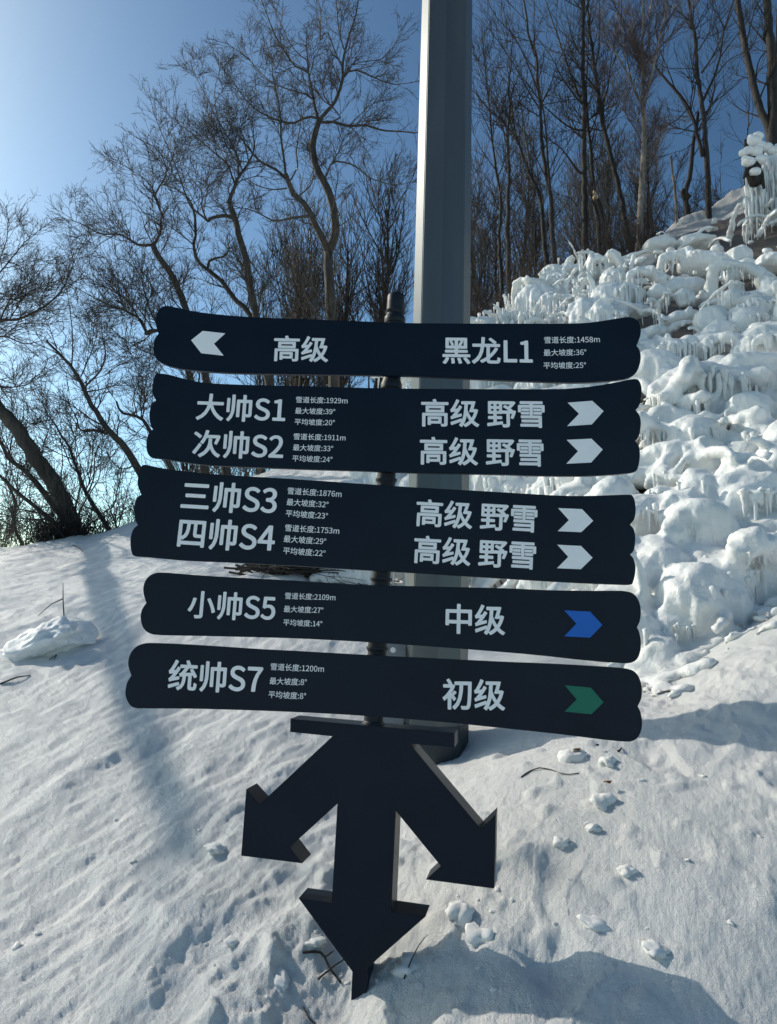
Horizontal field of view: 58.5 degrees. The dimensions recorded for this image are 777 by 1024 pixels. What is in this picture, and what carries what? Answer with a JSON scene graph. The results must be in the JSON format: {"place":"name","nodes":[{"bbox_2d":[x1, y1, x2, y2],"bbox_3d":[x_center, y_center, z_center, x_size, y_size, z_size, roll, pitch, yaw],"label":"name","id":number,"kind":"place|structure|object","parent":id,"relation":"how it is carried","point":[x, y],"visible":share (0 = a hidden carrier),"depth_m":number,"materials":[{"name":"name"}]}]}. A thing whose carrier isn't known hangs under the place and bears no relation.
{"place":"outdoors","nodes":[
{"label":"outdoors","id":0,"kind":"place"},
{"bbox_2d":[0,187,776,1023],"bbox_3d":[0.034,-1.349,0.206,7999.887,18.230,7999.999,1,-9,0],"label":"snow ground","id":1,"kind":"structure","parent":0,"point":[88,753],"depth_m":2.66,"materials":[{"name":"white snow"}]},
{"bbox_2d":[0,675,30,683],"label":"twig","id":2,"kind":"object","parent":1,"relation":"on","point":[13,678],"visible":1,"depth_m":4.62,"materials":[{"name":"brown"}]},
{"bbox_2d":[11,941,22,950],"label":"snow clod","id":3,"kind":"object","parent":1,"relation":"on","point":[17,945],"visible":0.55,"depth_m":2.38,"materials":[{"name":"white snow"}]},
{"bbox_2d":[0,451,40,546],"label":"bare tree","id":4,"kind":"object","parent":1,"relation":"on","point":[8,498],"visible":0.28,"depth_m":19.38,"materials":[{"name":"brown plant"}]},
{"bbox_2d":[0,423,42,544],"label":"bare tree","id":5,"kind":"object","parent":1,"relation":"on","point":[7,472],"visible":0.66,"depth_m":12.14,"materials":[{"name":"brown plant"}]},
{"bbox_2d":[34,930,41,935],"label":"snow clod","id":6,"kind":"object","parent":1,"relation":"on","point":[37,933],"visible":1,"depth_m":2.45,"materials":[{"name":"white snow"}]},
{"bbox_2d":[0,616,98,661],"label":"ice block","id":7,"kind":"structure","parent":1,"relation":"on","point":[57,635],"depth_m":5.09,"materials":[{"name":"white snow"}]},
{"bbox_2d":[38,591,64,615],"bbox_3d":[-2.858,0.746,5.910,0.227,0.285,0.011,1,-9,0],"label":"twig","id":8,"kind":"object","parent":1,"relation":"on","point":[55,602],"visible":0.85,"depth_m":5.90,"materials":[{"name":"brown"}]},
{"bbox_2d":[0,189,107,431],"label":"willow tree","id":9,"kind":"object","parent":1,"relation":"on","point":[21,296],"visible":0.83,"depth_m":14.04,"materials":[{"name":"brown plant"}]},
{"bbox_2d":[0,362,134,541],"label":"willow tree","id":10,"kind":"object","parent":1,"relation":"on","point":[36,460],"visible":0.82,"depth_m":12.04,"materials":[{"name":"brown plant"}]},
{"bbox_2d":[0,376,143,530],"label":"bare tree","id":11,"kind":"object","parent":1,"relation":"on","point":[35,416],"visible":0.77,"depth_m":12.38,"materials":[{"name":"brown plant"}]},
{"bbox_2d":[21,260,155,475],"bbox_3d":[-5.224,-2.254,12.585,3.425,5.542,2.202,1,-9,0],"label":"bare tree","id":12,"kind":"object","parent":1,"relation":"on","point":[106,429],"visible":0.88,"depth_m":12.42,"materials":[{"name":"brown plant"}]},
{"bbox_2d":[48,195,209,473],"bbox_3d":[-4.962,-2.938,13.141,2.818,5.776,4.569,8,-11,-38],"label":"willow tree","id":13,"kind":"object","parent":1,"relation":"on","point":[125,301],"visible":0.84,"depth_m":12.92,"materials":[{"name":"brown plant"}]},
{"bbox_2d":[81,327,178,470],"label":"broken tree","id":14,"kind":"object","parent":1,"relation":"on","point":[169,464],"visible":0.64,"depth_m":12.78,"materials":[{"name":"brown plant"}]},
{"bbox_2d":[0,452,267,546],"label":"undergrowth","id":15,"kind":"object","parent":1,"relation":"on","point":[30,538],"visible":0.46,"depth_m":11.28,"materials":[{"name":"brown plant"}]},
{"bbox_2d":[35,74,243,474],"bbox_3d":[-5.194,-4.578,13.513,4.639,8.703,2.552,0,-9,11],"label":"willow tree","id":16,"kind":"object","parent":1,"relation":"on","point":[183,302],"visible":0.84,"depth_m":13.68,"materials":[{"name":"brown plant"}]},
{"bbox_2d":[142,370,221,472],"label":"bare tree","id":17,"kind":"object","parent":1,"relation":"on","point":[191,468],"visible":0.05,"depth_m":21.93,"materials":[{"name":"brown plant"}]},
{"bbox_2d":[143,431,220,473],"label":"bare tree","id":18,"kind":"object","parent":1,"relation":"on","point":[183,468],"visible":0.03,"depth_m":21.46,"materials":[{"name":"brown plant"}]},
{"bbox_2d":[109,31,295,385],"bbox_3d":[-3.799,-5.918,14.065,4.012,10.781,3.111,1,-9,0],"label":"willow tree","id":19,"kind":"object","parent":1,"relation":"on","point":[249,278],"visible":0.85,"depth_m":14.26,"materials":[{"name":"brown plant"}]},
{"bbox_2d":[173,374,232,473],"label":"bare tree","id":20,"kind":"object","parent":1,"relation":"on","point":[214,468],"visible":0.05,"depth_m":22.85,"materials":[{"name":"brown plant"}]},
{"bbox_2d":[204,842,226,854],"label":"snow clod","id":21,"kind":"object","parent":1,"relation":"on","point":[213,848],"visible":0.96,"depth_m":2.84,"materials":[{"name":"white snow"}]},
{"bbox_2d":[224,935,239,946],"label":"snow clod","id":22,"kind":"object","parent":1,"relation":"on","point":[231,941],"visible":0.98,"depth_m":2.34,"materials":[{"name":"white snow"}]},
{"bbox_2d":[211,467,270,475],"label":"bare tree","id":23,"kind":"object","parent":1,"relation":"on","point":[236,470],"visible":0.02,"depth_m":23.16,"materials":[{"name":"brown plant"}]},
{"bbox_2d":[231,375,269,475],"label":"bare tree","id":24,"kind":"object","parent":1,"relation":"on","point":[254,468],"visible":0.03,"depth_m":20.95,"materials":[{"name":"brown plant"}]},
{"bbox_2d":[210,211,320,475],"bbox_3d":[-3.928,-4.632,23.116,3.874,12.729,5.001,7,-10,-30],"label":"bare tree","id":25,"kind":"object","parent":1,"relation":"on","point":[270,280],"visible":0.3,"depth_m":23.63,"materials":[{"name":"brown plant"}]},
{"bbox_2d":[263,994,270,1002],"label":"snow clod","id":26,"kind":"object","parent":1,"relation":"on","point":[267,997],"visible":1,"depth_m":2.13,"materials":[{"name":"white snow"}]},
{"bbox_2d":[274,966,289,991],"bbox_3d":[-0.345,1.497,2.220,0.069,0.048,0.112,14,-7,-34],"label":"snow clod","id":27,"kind":"object","parent":1,"relation":"on","point":[281,979],"visible":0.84,"depth_m":2.20,"materials":[{"name":"white snow"}]},
{"bbox_2d":[180,0,420,386],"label":"willow tree","id":28,"kind":"object","parent":1,"relation":"on","point":[329,246],"visible":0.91,"depth_m":14.51,"materials":[{"name":"brown plant"}]},
{"bbox_2d":[235,159,366,385],"bbox_3d":[-3.067,-5.532,24.332,3.892,14.074,4.519,-3,-10,27],"label":"bare tree","id":29,"kind":"object","parent":1,"relation":"on","point":[309,227],"visible":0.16,"depth_m":24.51,"materials":[{"name":"brown plant"}]},
{"bbox_2d":[254,181,351,386],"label":"bare tree","id":30,"kind":"object","parent":1,"relation":"on","point":[287,248],"visible":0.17,"depth_m":24.06,"materials":[{"name":"brown plant"}]},
{"bbox_2d":[302,1006,315,1023],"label":"twig","id":31,"kind":"object","parent":1,"relation":"on","point":[305,1011],"visible":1,"depth_m":2.11,"materials":[{"name":"brown"}]},
{"bbox_2d":[253,224,366,386],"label":"bare tree","id":32,"kind":"object","parent":1,"relation":"on","point":[298,283],"visible":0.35,"depth_m":18.63,"materials":[{"name":"brown plant"}]},
{"bbox_2d":[224,564,403,584],"bbox_3d":[-0.678,0.630,7.413,2.132,1.448,1.400,3,-9,-9],"label":"brushwood","id":33,"kind":"object","parent":1,"relation":"on","point":[282,570],"visible":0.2,"depth_m":7.19,"materials":[{"name":"brown wood"}]},
{"bbox_2d":[268,242,364,387],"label":"bare tree","id":34,"kind":"object","parent":1,"relation":"on","point":[318,379],"visible":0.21,"depth_m":17.81,"materials":[{"name":"brown plant"}]},
{"bbox_2d":[305,936,327,947],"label":"snow clod","id":35,"kind":"object","parent":1,"relation":"on","point":[319,942],"visible":1,"depth_m":2.34,"materials":[{"name":"white snow"}]},
{"bbox_2d":[302,950,340,982],"bbox_3d":[-0.208,1.492,2.295,0.155,0.064,0.057,-3,-10,27],"label":"twig","id":36,"kind":"object","parent":1,"relation":"on","point":[323,956],"visible":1,"depth_m":2.31,"materials":[{"name":"brown wood"}]},
{"bbox_2d":[317,959,343,979],"bbox_3d":[-0.181,1.494,2.275,0.128,0.036,0.007,10,-12,-43],"label":"twig","id":37,"kind":"object","parent":1,"relation":"on","point":[324,973],"visible":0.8,"depth_m":2.26,"materials":[{"name":"brown wood"}]},
{"bbox_2d":[314,376,349,386],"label":"bare tree","id":38,"kind":"object","parent":1,"relation":"on","point":[342,381],"visible":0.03,"depth_m":19.36,"materials":[{"name":"brown plant"}]},
{"bbox_2d":[297,149,403,387],"bbox_3d":[-1.379,-5.362,21.928,3.620,13.148,3.508,1,-9,2],"label":"bare tree","id":39,"kind":"object","parent":1,"relation":"on","point":[349,278],"visible":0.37,"depth_m":22.07,"materials":[{"name":"brown plant"}]},
{"bbox_2d":[334,123,417,387],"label":"bare tree","id":40,"kind":"object","parent":1,"relation":"on","point":[387,222],"visible":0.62,"depth_m":21.48,"materials":[{"name":"brown plant"}]},
{"bbox_2d":[349,241,413,387],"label":"bare tree","id":41,"kind":"object","parent":1,"relation":"on","point":[386,275],"visible":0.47,"depth_m":19.10,"materials":[{"name":"brown plant"}]},
{"bbox_2d":[125,291,641,999],"bbox_3d":[-0.020,0.403,2.394,1.808,2.456,0.211,1,-9,4],"label":"direction sign","id":42,"kind":"object","parent":1,"relation":"on","point":[373,777],"visible":1,"depth_m":2.38,"materials":[{"name":"metal"}]},
{"bbox_2d":[390,950,420,977],"bbox_3d":[0.068,1.451,2.205,0.108,0.084,0.114,10,-12,-42],"label":"snow clod","id":43,"kind":"object","parent":1,"relation":"on","point":[401,969],"visible":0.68,"depth_m":2.19,"materials":[{"name":"white snow"}]},
{"bbox_2d":[403,934,427,978],"bbox_3d":[0.086,1.400,2.186,0.084,0.120,0.005,5,-9,-20],"label":"dry stalk","id":44,"kind":"object","parent":43,"relation":"in","point":[413,956],"visible":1,"depth_m":2.18,"materials":[{"name":"brown plant"}]},
{"bbox_2d":[383,0,471,764],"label":"lamp pole","id":45,"kind":"object","parent":1,"relation":"on","point":[442,274],"visible":0.3,"depth_m":4.26,"materials":[{"name":"metal"}]},
{"bbox_2d":[445,899,474,926],"bbox_3d":[0.241,1.337,2.289,0.114,0.096,0.095,7,-10,-34],"label":"snow clod","id":46,"kind":"object","parent":1,"relation":"on","point":[459,913],"visible":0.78,"depth_m":2.26,"materials":[{"name":"white snow"}]},
{"bbox_2d":[413,186,515,310],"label":"bare tree","id":47,"kind":"object","parent":1,"relation":"on","point":[478,245],"visible":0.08,"depth_m":24.55,"materials":[{"name":"brown plant"}]},
{"bbox_2d":[415,131,529,316],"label":"bare tree","id":48,"kind":"object","parent":1,"relation":"on","point":[480,199],"visible":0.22,"depth_m":25.66,"materials":[{"name":"brown plant"}]},
{"bbox_2d":[465,922,493,947],"bbox_3d":[0.297,1.351,2.198,0.111,0.079,0.086,0,-9,11],"label":"snow clod","id":49,"kind":"object","parent":1,"relation":"on","point":[476,933],"visible":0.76,"depth_m":2.18,"materials":[{"name":"white snow"}]},
{"bbox_2d":[491,986,497,991],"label":"snow clod","id":50,"kind":"object","parent":1,"relation":"on","point":[493,988],"visible":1,"depth_m":1.99,"materials":[{"name":"white snow"}]},
{"bbox_2d":[470,186,520,316],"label":"bare tree","id":51,"kind":"object","parent":1,"relation":"on","point":[481,257],"visible":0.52,"depth_m":20.81,"materials":[{"name":"brown plant"}]},
{"bbox_2d":[472,182,523,303],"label":"bare tree","id":52,"kind":"object","parent":1,"relation":"on","point":[496,238],"visible":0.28,"depth_m":29.45,"materials":[{"name":"brown plant"}]},
{"bbox_2d":[471,13,540,308],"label":"bare tree","id":53,"kind":"object","parent":1,"relation":"on","point":[498,233],"visible":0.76,"depth_m":15.70,"materials":[{"name":"brown plant"}]},
{"bbox_2d":[472,0,556,298],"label":"bare tree","id":54,"kind":"object","parent":1,"relation":"on","point":[508,241],"visible":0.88,"depth_m":15.45,"materials":[{"name":"brown plant"}]},
{"bbox_2d":[472,18,572,266],"bbox_3d":[2.662,-8.426,16.495,3.098,9.105,2.517,1,-9,0],"label":"bare tree","id":55,"kind":"object","parent":1,"relation":"on","point":[540,195],"visible":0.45,"depth_m":16.06,"materials":[{"name":"brown plant"}]},
{"bbox_2d":[488,164,560,310],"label":"bare tree","id":56,"kind":"object","parent":1,"relation":"on","point":[524,238],"visible":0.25,"depth_m":21.67,"materials":[{"name":"brown plant"}]},
{"bbox_2d":[471,100,579,278],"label":"bare tree","id":57,"kind":"object","parent":1,"relation":"on","point":[524,144],"visible":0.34,"depth_m":28.07,"materials":[{"name":"brown plant"}]},
{"bbox_2d":[496,160,574,277],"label":"bare tree","id":58,"kind":"object","parent":1,"relation":"on","point":[535,226],"visible":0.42,"depth_m":20.72,"materials":[{"name":"brown plant"}]},
{"bbox_2d":[472,0,612,263],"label":"bare tree","id":59,"kind":"object","parent":1,"relation":"on","point":[540,116],"visible":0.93,"depth_m":15.72,"materials":[{"name":"brown plant"}]},
{"bbox_2d":[309,144,776,698],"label":"frozen bank","id":60,"kind":"structure","parent":1,"relation":"on","point":[729,464],"depth_m":6.80,"materials":[{"name":"white ice"}]},
{"bbox_2d":[313,152,776,645],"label":"icicles","id":61,"kind":"object","parent":60,"relation":"on","point":[758,207],"visible":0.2,"depth_m":8.64,"materials":[{"name":"white ice"}]},
{"bbox_2d":[642,684,651,691],"bbox_3d":[1.561,1.069,4.161,0.074,0.056,0.126,-11,9,15],"label":"ice lump","id":62,"kind":"object","parent":60,"relation":"on","point":[647,688],"visible":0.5,"depth_m":4.14,"materials":[{"name":"white snow"}]},
{"bbox_2d":[735,621,749,628],"bbox_3d":[2.435,0.787,4.756,0.148,0.075,0.080,6,-10,-27],"label":"ice lump","id":63,"kind":"object","parent":60,"relation":"on","point":[743,624],"visible":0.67,"depth_m":4.73,"materials":[{"name":"white ice"}]},
{"bbox_2d":[739,131,776,188],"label":"tree stump","id":64,"kind":"object","parent":60,"relation":"on","point":[754,158],"visible":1,"depth_m":13.09,"materials":[{"name":"white plant"}]},
{"bbox_2d":[761,611,770,618],"bbox_3d":[2.548,0.699,4.661,0.098,0.067,0.083,34,-11,-36],"label":"ice lump","id":65,"kind":"object","parent":60,"relation":"on","point":[767,614],"visible":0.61,"depth_m":4.63,"materials":[{"name":"white ice"}]},
{"bbox_2d":[521,767,578,777],"bbox_3d":[0.707,1.142,3.024,0.249,0.048,0.068,-3,-10,25],"label":"twig","id":66,"kind":"object","parent":1,"relation":"on","point":[547,769],"visible":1,"depth_m":3.05,"materials":[{"name":"brown wood"}]},
{"bbox_2d":[553,836,569,849],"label":"snow clod","id":67,"kind":"object","parent":1,"relation":"on","point":[560,843],"visible":1,"depth_m":2.52,"materials":[{"name":"white snow"}]},
{"bbox_2d":[505,0,633,259],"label":"bare tree","id":68,"kind":"object","parent":1,"relation":"on","point":[582,102],"visible":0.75,"depth_m":16.43,"materials":[{"name":"brown plant"}]},
{"bbox_2d":[557,749,586,762],"bbox_3d":[0.826,1.117,3.118,0.141,0.109,0.116,-12,-26,7],"label":"snow clod","id":69,"kind":"object","parent":1,"relation":"on","point":[569,756],"visible":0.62,"depth_m":3.09,"materials":[{"name":"white snow"}]},
{"bbox_2d":[470,184,677,316],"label":"undergrowth","id":70,"kind":"object","parent":1,"relation":"on","point":[629,236],"visible":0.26,"depth_m":14.60,"materials":[{"name":"brown plant"}]},
{"bbox_2d":[553,152,614,256],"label":"bare tree","id":71,"kind":"object","parent":1,"relation":"on","point":[578,224],"visible":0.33,"depth_m":22.02,"materials":[{"name":"brown plant"}]},
{"bbox_2d":[540,0,636,252],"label":"bare tree","id":72,"kind":"object","parent":1,"relation":"on","point":[610,154],"visible":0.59,"depth_m":16.63,"materials":[{"name":"brown plant"}]},
{"bbox_2d":[543,137,636,261],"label":"bare tree","id":73,"kind":"object","parent":1,"relation":"on","point":[570,200],"visible":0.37,"depth_m":26.06,"materials":[{"name":"brown plant"}]},
{"bbox_2d":[541,0,639,264],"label":"bare tree","id":74,"kind":"object","parent":1,"relation":"on","point":[590,149],"visible":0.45,"depth_m":16.80,"materials":[{"name":"brown plant"}]},
{"bbox_2d":[576,914,610,931],"bbox_3d":[0.651,1.296,2.178,0.128,0.046,0.076,14,-5,5],"label":"snow clod","id":75,"kind":"object","parent":1,"relation":"on","point":[595,923],"visible":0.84,"depth_m":2.16,"materials":[{"name":"white snow"}]},
{"bbox_2d":[585,823,601,831],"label":"snow clod","id":76,"kind":"object","parent":1,"relation":"on","point":[590,827],"visible":1,"depth_m":2.57,"materials":[{"name":"white snow"}]},
{"bbox_2d":[576,148,611,247],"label":"broken tree","id":77,"kind":"object","parent":1,"relation":"on","point":[595,196],"visible":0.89,"depth_m":15.76,"materials":[{"name":"brown plant"}]},
{"bbox_2d":[559,94,638,255],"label":"bare tree","id":78,"kind":"object","parent":1,"relation":"on","point":[617,156],"visible":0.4,"depth_m":27.53,"materials":[{"name":"brown plant"}]},
{"bbox_2d":[589,792,616,810],"bbox_3d":[0.839,1.146,2.734,0.118,0.087,0.090,6,-10,-29],"label":"snow clod","id":79,"kind":"object","parent":1,"relation":"on","point":[602,801],"visible":0.84,"depth_m":2.71,"materials":[{"name":"white snow"}]},
{"bbox_2d":[598,755,616,767],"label":"snow clod","id":80,"kind":"object","parent":1,"relation":"on","point":[608,761],"visible":0.84,"depth_m":2.99,"materials":[{"name":"white snow"}]},
{"bbox_2d":[616,864,637,877],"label":"snow clod","id":81,"kind":"object","parent":1,"relation":"on","point":[627,870],"visible":0.98,"depth_m":2.33,"materials":[{"name":"white snow"}]},
{"bbox_2d":[608,121,662,235],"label":"sapling","id":82,"kind":"object","parent":1,"relation":"on","point":[637,185],"visible":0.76,"depth_m":15.48,"materials":[{"name":"brown plant"}]},
{"bbox_2d":[584,0,700,251],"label":"birch tree","id":83,"kind":"object","parent":1,"relation":"on","point":[640,58],"visible":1,"depth_m":15.33,"materials":[{"name":"brown plant"}]},
{"bbox_2d":[603,116,701,246],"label":"bare tree","id":84,"kind":"object","parent":1,"relation":"on","point":[655,184],"visible":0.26,"depth_m":21.66,"materials":[{"name":"brown plant"}]},
{"bbox_2d":[641,939,670,958],"bbox_3d":[0.786,1.287,2.041,0.081,0.028,0.072,4,6,23],"label":"snow clod","id":85,"kind":"object","parent":1,"relation":"on","point":[652,948],"visible":1,"depth_m":2.03,"materials":[{"name":"white snow"}]},
{"bbox_2d":[581,142,743,254],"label":"undergrowth","id":86,"kind":"object","parent":1,"relation":"on","point":[695,203],"visible":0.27,"depth_m":16.59,"materials":[{"name":"black plant"}]},
{"bbox_2d":[670,142,691,225],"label":"dead tree","id":87,"kind":"object","parent":1,"relation":"on","point":[674,188],"visible":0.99,"depth_m":15.90,"materials":[{"name":"black plant"}]},
{"bbox_2d":[603,0,764,218],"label":"bare tree","id":88,"kind":"object","parent":1,"relation":"on","point":[704,148],"visible":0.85,"depth_m":16.36,"materials":[{"name":"brown plant"}]},
{"bbox_2d":[650,48,753,215],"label":"dead tree","id":89,"kind":"object","parent":1,"relation":"on","point":[688,180],"visible":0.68,"depth_m":16.36,"materials":[{"name":"brown plant"}]},
{"bbox_2d":[726,919,734,925],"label":"snow clod","id":90,"kind":"object","parent":1,"relation":"on","point":[728,921],"visible":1,"depth_m":2.11,"materials":[{"name":"white snow"}]},
{"bbox_2d":[717,67,761,184],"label":"dead tree","id":91,"kind":"object","parent":1,"relation":"on","point":[756,98],"visible":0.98,"depth_m":16.60,"materials":[{"name":"brown plant"}]},
{"bbox_2d":[719,0,776,144],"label":"bare tree","id":92,"kind":"object","parent":1,"relation":"on","point":[769,121],"visible":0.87,"depth_m":17.48,"materials":[{"name":"brown plant"}]},
{"bbox_2d":[0,0,776,546],"label":"sky","id":93,"kind":"structure","parent":0,"point":[66,84],"materials":[{"name":"blue"}]},
{"bbox_2d":[556,124,646,256],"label":"bare tree","id":94,"kind":"object","parent":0,"point":[612,194],"visible":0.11,"depth_m":30.08,"materials":[{"name":"brown plant"}]},
{"bbox_2d":[601,103,665,254],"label":"bare tree","id":95,"kind":"object","parent":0,"point":[625,185],"visible":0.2,"depth_m":29.62,"materials":[{"name":"brown plant"}]}
]}

